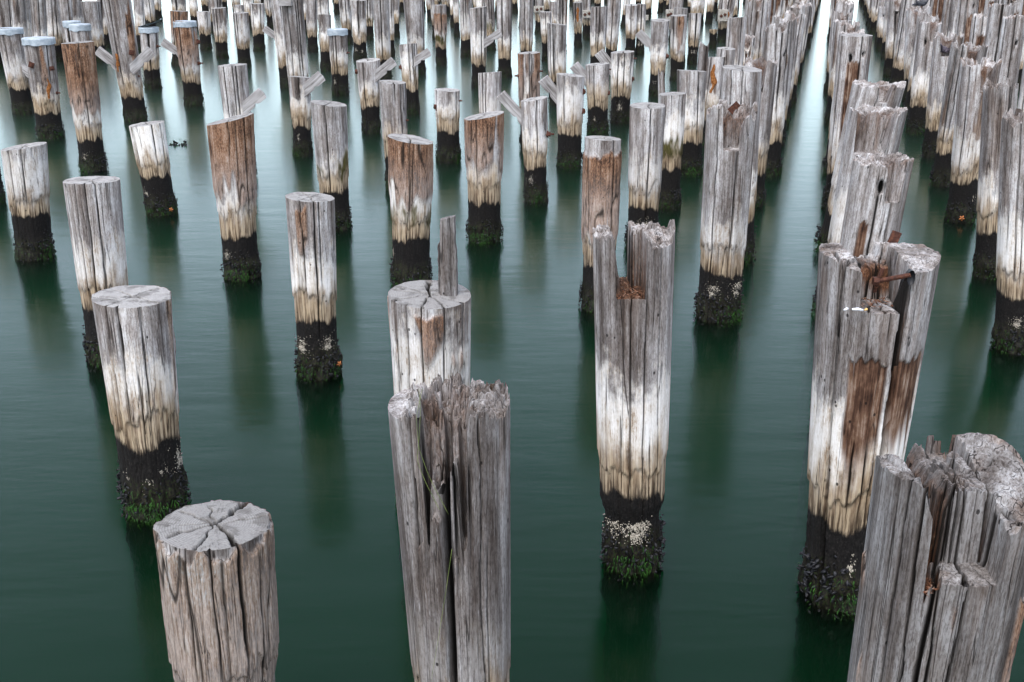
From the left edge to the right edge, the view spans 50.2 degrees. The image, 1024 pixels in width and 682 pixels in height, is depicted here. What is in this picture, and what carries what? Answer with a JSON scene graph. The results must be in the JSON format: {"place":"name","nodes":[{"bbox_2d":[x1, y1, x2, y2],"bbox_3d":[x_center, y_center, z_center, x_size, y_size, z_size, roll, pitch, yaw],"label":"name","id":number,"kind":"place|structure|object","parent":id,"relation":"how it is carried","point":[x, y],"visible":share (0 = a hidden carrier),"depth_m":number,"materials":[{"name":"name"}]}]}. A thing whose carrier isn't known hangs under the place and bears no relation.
{"place":"outdoors","nodes":[
{"label":"outdoors","id":0,"kind":"place"},
{"bbox_2d":[0,0,1023,681],"bbox_3d":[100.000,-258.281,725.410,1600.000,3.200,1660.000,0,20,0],"label":"water","id":1,"kind":"structure","parent":0,"point":[728,588],"depth_m":16.54,"materials":[{"name":"liquid"}]},
{"bbox_2d":[0,0,12,116],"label":"timber pile","id":2,"kind":"object","parent":1,"relation":"on","point":[5,17],"visible":0.03,"depth_m":34.39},
{"bbox_2d":[0,168,17,296],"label":"timber pile","id":3,"kind":"object","parent":1,"relation":"on","point":[8,286],"visible":1,"depth_m":17.27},
{"bbox_2d":[9,0,27,36],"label":"timber pile","id":4,"kind":"object","parent":1,"relation":"on","point":[18,13],"visible":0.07,"depth_m":33.94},
{"bbox_2d":[0,27,37,144],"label":"timber pile","id":5,"kind":"object","parent":1,"relation":"on","point":[14,60],"visible":0.81,"depth_m":25.57,"materials":[{"name":"grey wood"}]},
{"bbox_2d":[1,142,66,370],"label":"timber pile","id":6,"kind":"object","parent":1,"relation":"on","point":[26,170],"visible":1,"depth_m":13.90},
{"bbox_2d":[30,0,47,36],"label":"timber pile","id":7,"kind":"object","parent":1,"relation":"on","point":[38,17],"visible":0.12,"depth_m":33.73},
{"bbox_2d":[21,36,68,210],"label":"timber pile","id":8,"kind":"object","parent":1,"relation":"on","point":[40,56],"visible":0.92,"depth_m":22.37,"materials":[{"name":"wood"}]},
{"bbox_2d":[46,0,68,106],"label":"timber pile","id":9,"kind":"object","parent":1,"relation":"on","point":[54,28],"visible":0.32,"depth_m":36.74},
{"bbox_2d":[59,0,72,109],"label":"timber pile","id":10,"kind":"object","parent":1,"relation":"on","point":[66,14],"visible":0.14,"depth_m":35.68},
{"bbox_2d":[69,23,91,41],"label":"timber pile","id":11,"kind":"object","parent":1,"relation":"on","point":[80,31],"visible":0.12,"depth_m":24.27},
{"bbox_2d":[61,41,108,176],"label":"timber pile","id":12,"kind":"object","parent":1,"relation":"on","point":[79,60],"visible":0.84,"depth_m":18.87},
{"bbox_2d":[63,176,127,505],"bbox_3d":[-3.869,0.050,10.576,0.541,3.272,0.501,0,20,0],"label":"timber pile","id":13,"kind":"object","parent":1,"relation":"on","point":[95,215],"visible":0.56,"depth_m":10.12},
{"bbox_2d":[81,0,111,106],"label":"timber pile","id":14,"kind":"object","parent":1,"relation":"on","point":[92,13],"visible":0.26,"depth_m":36.61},
{"bbox_2d":[95,0,154,186],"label":"timber pile","id":15,"kind":"object","parent":1,"relation":"on","point":[126,60],"visible":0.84,"depth_m":24.32,"materials":[{"name":"grey wood"}]},
{"bbox_2d":[133,0,144,92],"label":"timber pile","id":16,"kind":"object","parent":1,"relation":"on","point":[139,14],"visible":0.33,"depth_m":40.14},
{"bbox_2d":[91,285,191,681],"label":"timber pile","id":17,"kind":"object","parent":1,"relation":"on","point":[135,335],"visible":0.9,"depth_m":7.48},
{"bbox_2d":[138,18,164,123],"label":"timber pile","id":18,"kind":"object","parent":1,"relation":"on","point":[150,40],"visible":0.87,"depth_m":30.12,"materials":[{"name":"wood"}]},
{"bbox_2d":[129,121,189,312],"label":"timber pile","id":19,"kind":"object","parent":1,"relation":"on","point":[150,145],"visible":0.99,"depth_m":16.19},
{"bbox_2d":[170,10,187,111],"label":"timber pile","id":20,"kind":"object","parent":1,"relation":"on","point":[176,15],"visible":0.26,"depth_m":35.67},
{"bbox_2d":[160,20,209,165],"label":"timber pile","id":21,"kind":"object","parent":1,"relation":"on","point":[185,49],"visible":0.98,"depth_m":26.97,"materials":[{"name":"grey wood"}]},
{"bbox_2d":[197,11,215,91],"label":"timber pile","id":22,"kind":"object","parent":1,"relation":"on","point":[204,22],"visible":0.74,"depth_m":40.66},
{"bbox_2d":[153,499,278,681],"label":"timber pile","id":23,"kind":"object","parent":1,"relation":"in","point":[217,572],"visible":1,"depth_m":4.66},
{"bbox_2d":[211,7,228,101],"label":"timber pile","id":24,"kind":"object","parent":1,"relation":"on","point":[219,17],"visible":0.73,"depth_m":37.96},
{"bbox_2d":[207,113,268,396],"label":"timber pile","id":25,"kind":"object","parent":1,"relation":"on","point":[231,141],"visible":1,"depth_m":12.96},
{"bbox_2d":[218,63,265,261],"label":"timber pile","id":26,"kind":"object","parent":1,"relation":"on","point":[237,99],"visible":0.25,"depth_m":18.27,"materials":[{"name":"grey wood"}]},
{"bbox_2d":[233,12,253,112],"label":"timber pile","id":27,"kind":"object","parent":1,"relation":"on","point":[241,28],"visible":0.7,"depth_m":35.27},
{"bbox_2d":[250,3,267,91],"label":"timber pile","id":28,"kind":"object","parent":1,"relation":"on","point":[257,17],"visible":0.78,"depth_m":40.43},
{"bbox_2d":[262,0,292,141],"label":"timber pile","id":29,"kind":"object","parent":1,"relation":"on","point":[276,34],"visible":0.51,"depth_m":30.19,"materials":[{"name":"grey wood"}]},
{"bbox_2d":[279,0,316,170],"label":"timber pile","id":30,"kind":"object","parent":1,"relation":"on","point":[293,21],"visible":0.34,"depth_m":25.81,"materials":[{"name":"grey wood"}]},
{"bbox_2d":[288,71,324,191],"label":"timber pile","id":31,"kind":"object","parent":1,"relation":"on","point":[301,88],"visible":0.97,"depth_m":20.59,"materials":[{"name":"grey wood"}]},
{"bbox_2d":[305,0,318,93],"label":"timber pile","id":32,"kind":"object","parent":1,"relation":"on","point":[311,7],"visible":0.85,"depth_m":40.07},
{"bbox_2d":[285,192,346,523],"bbox_3d":[-1.812,0.204,10.261,0.465,3.198,0.462,0,20,0],"label":"timber pile","id":33,"kind":"object","parent":1,"relation":"on","point":[312,250],"visible":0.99,"depth_m":10.08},
{"bbox_2d":[318,14,332,100],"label":"timber pile","id":34,"kind":"object","parent":1,"relation":"on","point":[324,20],"visible":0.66,"depth_m":34.23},
{"bbox_2d":[310,100,356,330],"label":"timber pile","id":35,"kind":"object","parent":1,"relation":"on","point":[330,128],"visible":0.66,"depth_m":15.17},
{"bbox_2d":[327,28,351,151],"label":"timber pile","id":36,"kind":"object","parent":1,"relation":"on","point":[339,52],"visible":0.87,"depth_m":28.76,"materials":[{"name":"wood"}]},
{"bbox_2d":[339,0,354,82],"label":"timber pile","id":37,"kind":"object","parent":1,"relation":"on","point":[345,11],"visible":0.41,"depth_m":43.16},
{"bbox_2d":[351,0,367,103],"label":"timber pile","id":38,"kind":"object","parent":1,"relation":"on","point":[358,14],"visible":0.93,"depth_m":37.36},
{"bbox_2d":[366,0,373,39],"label":"timber pile","id":39,"kind":"object","parent":1,"relation":"on","point":[369,21],"visible":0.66,"depth_m":45.19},
{"bbox_2d":[355,57,396,202],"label":"timber pile","id":40,"kind":"object","parent":1,"relation":"on","point":[370,72],"visible":1,"depth_m":23.14,"materials":[{"name":"grey wood"}]},
{"bbox_2d":[373,0,392,130],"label":"timber pile","id":41,"kind":"object","parent":1,"relation":"on","point":[382,29],"visible":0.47,"depth_m":31.86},
{"bbox_2d":[379,80,408,261],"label":"timber pile","id":42,"kind":"object","parent":1,"relation":"on","point":[393,104],"visible":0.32,"depth_m":17.46,"materials":[{"name":"wood"}]},
{"bbox_2d":[388,133,433,287],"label":"timber pile","id":43,"kind":"object","parent":1,"relation":"on","point":[410,171],"visible":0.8,"depth_m":12.50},
{"bbox_2d":[399,43,430,136],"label":"timber pile","id":44,"kind":"object","parent":1,"relation":"on","point":[410,59],"visible":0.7,"depth_m":25.49,"materials":[{"name":"grey wood"}]},
{"bbox_2d":[403,0,427,123],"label":"timber pile","id":45,"kind":"object","parent":1,"relation":"on","point":[414,16],"visible":0.45,"depth_m":33.13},
{"bbox_2d":[387,280,470,681],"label":"timber pile","id":46,"kind":"object","parent":1,"relation":"on","point":[430,331],"visible":0.21,"depth_m":7.26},
{"bbox_2d":[437,215,457,295],"bbox_3d":[-0.435,-0.565,7.263,0.140,0.547,0.068,5,21,14],"label":"wooden stake","id":47,"kind":"object","parent":46,"relation":"on","point":[447,259],"visible":1,"depth_m":7.25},
{"bbox_2d":[433,5,447,86],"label":"timber pile","id":48,"kind":"object","parent":1,"relation":"on","point":[440,22],"visible":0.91,"depth_m":35.75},
{"bbox_2d":[145,0,744,29],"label":"piles","id":49,"kind":"object","parent":1,"relation":"in","point":[193,7],"visible":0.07,"depth_m":55.98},
{"bbox_2d":[433,88,461,240],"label":"timber pile","id":50,"kind":"object","parent":1,"relation":"on","point":[446,107],"visible":0.97,"depth_m":20.11,"materials":[{"name":"wood"}]},
{"bbox_2d":[388,372,510,681],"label":"timber pile","id":51,"kind":"object","parent":1,"relation":"in","point":[462,438],"visible":1,"depth_m":4.45,"materials":[{"name":"wood"}]},
{"bbox_2d":[460,0,471,99],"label":"timber pile","id":52,"kind":"object","parent":1,"relation":"on","point":[465,7],"visible":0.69,"depth_m":38.42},
{"bbox_2d":[464,111,503,347],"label":"timber pile","id":53,"kind":"object","parent":1,"relation":"on","point":[484,142],"visible":1,"depth_m":14.67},
{"bbox_2d":[469,6,501,114],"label":"timber pile","id":54,"kind":"object","parent":1,"relation":"on","point":[480,40],"visible":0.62,"depth_m":30.14,"materials":[{"name":"grey wood"}]},
{"bbox_2d":[478,72,500,217],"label":"timber pile","id":55,"kind":"object","parent":1,"relation":"on","point":[489,85],"visible":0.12,"depth_m":19.79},
{"bbox_2d":[482,0,496,50],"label":"timber pile","id":56,"kind":"object","parent":1,"relation":"on","point":[489,4],"visible":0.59,"depth_m":40.65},
{"bbox_2d":[496,0,512,127],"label":"timber pile","id":57,"kind":"object","parent":1,"relation":"on","point":[504,25],"visible":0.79,"depth_m":32.50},
{"bbox_2d":[496,90,553,294],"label":"timber pile","id":58,"kind":"object","parent":1,"relation":"on","point":[531,114],"visible":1,"depth_m":16.92,"materials":[{"name":"grey wood"}]},
{"bbox_2d":[519,0,532,51],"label":"timber pile","id":59,"kind":"object","parent":1,"relation":"on","point":[526,22],"visible":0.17,"depth_m":34.76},
{"bbox_2d":[515,51,542,222],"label":"timber pile","id":60,"kind":"object","parent":1,"relation":"on","point":[528,74],"visible":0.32,"depth_m":21.03,"materials":[{"name":"wood"}]},
{"bbox_2d":[540,11,551,105],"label":"timber pile","id":61,"kind":"object","parent":1,"relation":"on","point":[545,17],"visible":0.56,"depth_m":37.11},
{"bbox_2d":[547,23,566,164],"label":"timber pile","id":62,"kind":"object","parent":1,"relation":"on","point":[556,36],"visible":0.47,"depth_m":26.95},
{"bbox_2d":[556,0,567,51],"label":"timber pile","id":63,"kind":"object","parent":1,"relation":"on","point":[561,9],"visible":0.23,"depth_m":39.74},
{"bbox_2d":[539,73,585,249],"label":"timber pile","id":64,"kind":"object","parent":1,"relation":"on","point":[567,92],"visible":1,"depth_m":19.56,"materials":[{"name":"grey wood"}]},
{"bbox_2d":[573,1,582,47],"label":"timber pile","id":65,"kind":"object","parent":1,"relation":"on","point":[577,16],"visible":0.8,"depth_m":41.93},
{"bbox_2d":[570,62,610,135],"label":"timber pile","id":66,"kind":"object","parent":1,"relation":"on","point":[596,81],"visible":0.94,"depth_m":22.92,"materials":[{"name":"grey wood"}]},
{"bbox_2d":[575,135,621,436],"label":"timber pile","id":67,"kind":"object","parent":1,"relation":"on","point":[602,165],"visible":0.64,"depth_m":11.69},
{"bbox_2d":[590,6,607,63],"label":"timber pile","id":68,"kind":"object","parent":1,"relation":"on","point":[598,22],"visible":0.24,"depth_m":33.16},
{"bbox_2d":[606,0,620,113],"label":"timber pile","id":69,"kind":"object","parent":1,"relation":"on","point":[613,18],"visible":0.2,"depth_m":35.02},
{"bbox_2d":[595,49,636,189],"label":"timber pile","id":70,"kind":"object","parent":1,"relation":"on","point":[621,70],"visible":0.84,"depth_m":24.27,"materials":[{"name":"grey wood"}]},
{"bbox_2d":[625,4,636,97],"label":"timber pile","id":71,"kind":"object","parent":1,"relation":"on","point":[630,19],"visible":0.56,"depth_m":38.96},
{"bbox_2d":[592,216,674,681],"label":"timber pile","id":72,"kind":"object","parent":1,"relation":"on","point":[633,339],"visible":1,"depth_m":6.64,"materials":[{"name":"wood"}]},
{"bbox_2d":[634,4,648,96],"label":"timber pile","id":73,"kind":"object","parent":1,"relation":"on","point":[642,17],"visible":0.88,"depth_m":39.11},
{"bbox_2d":[623,102,665,276],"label":"timber pile","id":74,"kind":"object","parent":1,"relation":"on","point":[646,128],"visible":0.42,"depth_m":13.96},
{"bbox_2d":[635,18,669,102],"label":"timber pile","id":75,"kind":"object","parent":1,"relation":"on","point":[657,43],"visible":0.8,"depth_m":28.45,"materials":[{"name":"grey wood"}]},
{"bbox_2d":[658,92,685,301],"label":"timber pile","id":76,"kind":"object","parent":1,"relation":"on","point":[670,196],"visible":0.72,"depth_m":16.36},
{"bbox_2d":[669,14,686,91],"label":"timber pile","id":77,"kind":"object","parent":1,"relation":"on","point":[677,36],"visible":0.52,"depth_m":31.65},
{"bbox_2d":[677,70,706,257],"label":"timber pile","id":78,"kind":"object","parent":1,"relation":"on","point":[691,84],"visible":0.79,"depth_m":18.99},
{"bbox_2d":[687,13,701,65],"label":"timber pile","id":79,"kind":"object","parent":1,"relation":"on","point":[694,23],"visible":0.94,"depth_m":36.03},
{"bbox_2d":[697,41,708,70],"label":"timber pile","id":80,"kind":"object","parent":1,"relation":"on","point":[703,57],"visible":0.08,"depth_m":22.56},
{"bbox_2d":[700,57,724,220],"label":"timber pile","id":81,"kind":"object","parent":1,"relation":"on","point":[713,80],"visible":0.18,"depth_m":21.30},
{"bbox_2d":[688,98,757,451],"bbox_3d":[2.231,-0.639,11.702,0.559,3.797,0.559,0,20,0],"label":"timber pile","id":82,"kind":"object","parent":1,"relation":"on","point":[730,130],"visible":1,"depth_m":11.48,"materials":[{"name":"wood"}]},
{"bbox_2d":[717,0,734,41],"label":"timber pile","id":83,"kind":"object","parent":1,"relation":"on","point":[725,10],"visible":0.55,"depth_m":43.98,"materials":[{"name":"wood"}]},
{"bbox_2d":[726,17,746,65],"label":"timber pile","id":84,"kind":"object","parent":1,"relation":"on","point":[736,31],"visible":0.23,"depth_m":26.03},
{"bbox_2d":[721,65,761,372],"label":"timber pile","id":85,"kind":"object","parent":1,"relation":"on","point":[742,83],"visible":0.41,"depth_m":13.49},
{"bbox_2d":[746,0,767,59],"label":"timber pile","id":86,"kind":"object","parent":1,"relation":"on","point":[757,17],"visible":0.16,"depth_m":31.25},
{"bbox_2d":[744,56,777,298],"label":"timber pile","id":87,"kind":"object","parent":1,"relation":"on","point":[769,72],"visible":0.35,"depth_m":16.37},
{"bbox_2d":[759,20,792,259],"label":"timber pile","id":88,"kind":"object","parent":1,"relation":"on","point":[777,43],"visible":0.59,"depth_m":18.70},
{"bbox_2d":[772,14,796,212],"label":"timber pile","id":89,"kind":"object","parent":1,"relation":"on","point":[778,20],"visible":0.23,"depth_m":21.35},
{"bbox_2d":[780,36,798,191],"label":"timber pile","id":90,"kind":"object","parent":1,"relation":"on","point":[788,117],"visible":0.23,"depth_m":24.14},
{"bbox_2d":[784,10,805,167],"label":"timber pile","id":91,"kind":"object","parent":1,"relation":"on","point":[790,15],"visible":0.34,"depth_m":26.60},
{"bbox_2d":[792,2,811,132],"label":"timber pile","id":92,"kind":"object","parent":1,"relation":"on","point":[808,7],"visible":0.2,"depth_m":31.54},
{"bbox_2d":[812,90,833,255],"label":"timber pile","id":93,"kind":"object","parent":1,"relation":"on","point":[823,184],"visible":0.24,"depth_m":19.31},
{"bbox_2d":[818,10,849,148],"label":"timber pile","id":94,"kind":"object","parent":1,"relation":"on","point":[837,15],"visible":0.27,"depth_m":29.27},
{"bbox_2d":[818,19,859,190],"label":"timber pile","id":95,"kind":"object","parent":1,"relation":"on","point":[845,26],"visible":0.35,"depth_m":23.97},
{"bbox_2d":[820,33,872,230],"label":"timber pile","id":96,"kind":"object","parent":1,"relation":"on","point":[853,57],"visible":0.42,"depth_m":15.90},
{"bbox_2d":[795,79,905,359],"bbox_3d":[4.385,-1.526,14.303,1.056,3.684,0.626,0,20,0],"label":"timber pile","id":97,"kind":"object","parent":1,"relation":"on","point":[880,93],"visible":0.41,"depth_m":14.01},
{"bbox_2d":[788,152,913,574],"bbox_3d":[2.810,0.294,9.223,0.668,3.738,0.494,0,20,0],"label":"timber pile","id":98,"kind":"object","parent":1,"relation":"on","point":[878,187],"visible":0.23,"depth_m":8.59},
{"bbox_2d":[795,103,907,445],"bbox_3d":[3.607,-0.635,11.773,0.819,3.740,0.554,0,20,0],"label":"timber pile","id":99,"kind":"object","parent":1,"relation":"on","point":[873,130],"visible":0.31,"depth_m":11.24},
{"bbox_2d":[791,230,940,681],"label":"timber pile","id":100,"kind":"object","parent":1,"relation":"on","point":[867,364],"visible":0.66,"depth_m":6.20,"materials":[{"name":"wood"}]},
{"bbox_2d":[873,5,884,80],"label":"timber pile","id":101,"kind":"object","parent":1,"relation":"on","point":[881,12],"visible":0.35,"depth_m":40.32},
{"bbox_2d":[882,0,901,78],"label":"timber pile","id":102,"kind":"object","parent":1,"relation":"on","point":[894,7],"visible":0.45,"depth_m":32.42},
{"bbox_2d":[888,0,920,107],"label":"timber pile","id":103,"kind":"object","parent":1,"relation":"on","point":[897,74],"visible":0.4,"depth_m":29.97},
{"bbox_2d":[902,6,931,105],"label":"timber pile","id":104,"kind":"object","parent":1,"relation":"on","point":[911,19],"visible":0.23,"depth_m":27.28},
{"bbox_2d":[898,9,938,153],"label":"timber pile","id":105,"kind":"object","parent":1,"relation":"on","point":[921,14],"visible":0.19,"depth_m":25.09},
{"bbox_2d":[903,18,941,203],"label":"timber pile","id":106,"kind":"object","parent":1,"relation":"on","point":[915,123],"visible":0.72,"depth_m":22.98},
{"bbox_2d":[847,433,1023,681],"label":"timber pile","id":107,"kind":"object","parent":1,"relation":"on","point":[950,524],"visible":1,"depth_m":3.87,"materials":[{"name":"wood"}]},
{"bbox_2d":[912,32,963,235],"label":"timber pile","id":108,"kind":"object","parent":1,"relation":"on","point":[938,69],"visible":0.48,"depth_m":20.35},
{"bbox_2d":[941,0,951,36],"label":"timber pile","id":109,"kind":"object","parent":1,"relation":"on","point":[946,15],"visible":0.08,"depth_m":34.83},
{"bbox_2d":[921,40,987,272],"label":"timber pile","id":110,"kind":"object","parent":1,"relation":"on","point":[937,202],"visible":0.59,"depth_m":18.00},
{"bbox_2d":[955,0,978,42],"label":"timber pile","id":111,"kind":"object","parent":1,"relation":"on","point":[967,10],"visible":0.09,"depth_m":29.62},
{"bbox_2d":[934,57,1001,322],"bbox_3d":[6.499,-2.136,15.795,0.532,3.811,0.523,0,20,0],"label":"timber pile","id":112,"kind":"object","parent":1,"relation":"on","point":[962,201],"visible":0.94,"depth_m":15.62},
{"bbox_2d":[969,13,987,45],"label":"timber pile","id":113,"kind":"object","parent":1,"relation":"on","point":[978,29],"visible":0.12,"depth_m":27.23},
{"bbox_2d":[962,77,1018,394],"bbox_3d":[5.741,-1.205,13.149,0.647,3.871,0.416,0,20,0],"label":"timber pile","id":114,"kind":"object","parent":1,"relation":"on","point":[999,99],"visible":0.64,"depth_m":13.04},
{"bbox_2d":[984,3,1014,62],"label":"timber pile","id":115,"kind":"object","parent":1,"relation":"on","point":[997,12],"visible":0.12,"depth_m":24.35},
{"bbox_2d":[988,108,1023,462],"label":"timber pile","id":116,"kind":"object","parent":1,"relation":"on","point":[1006,410],"visible":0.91,"depth_m":10.64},
{"bbox_2d":[997,14,1023,85],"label":"timber pile","id":117,"kind":"object","parent":1,"relation":"on","point":[1011,42],"visible":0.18,"depth_m":22.02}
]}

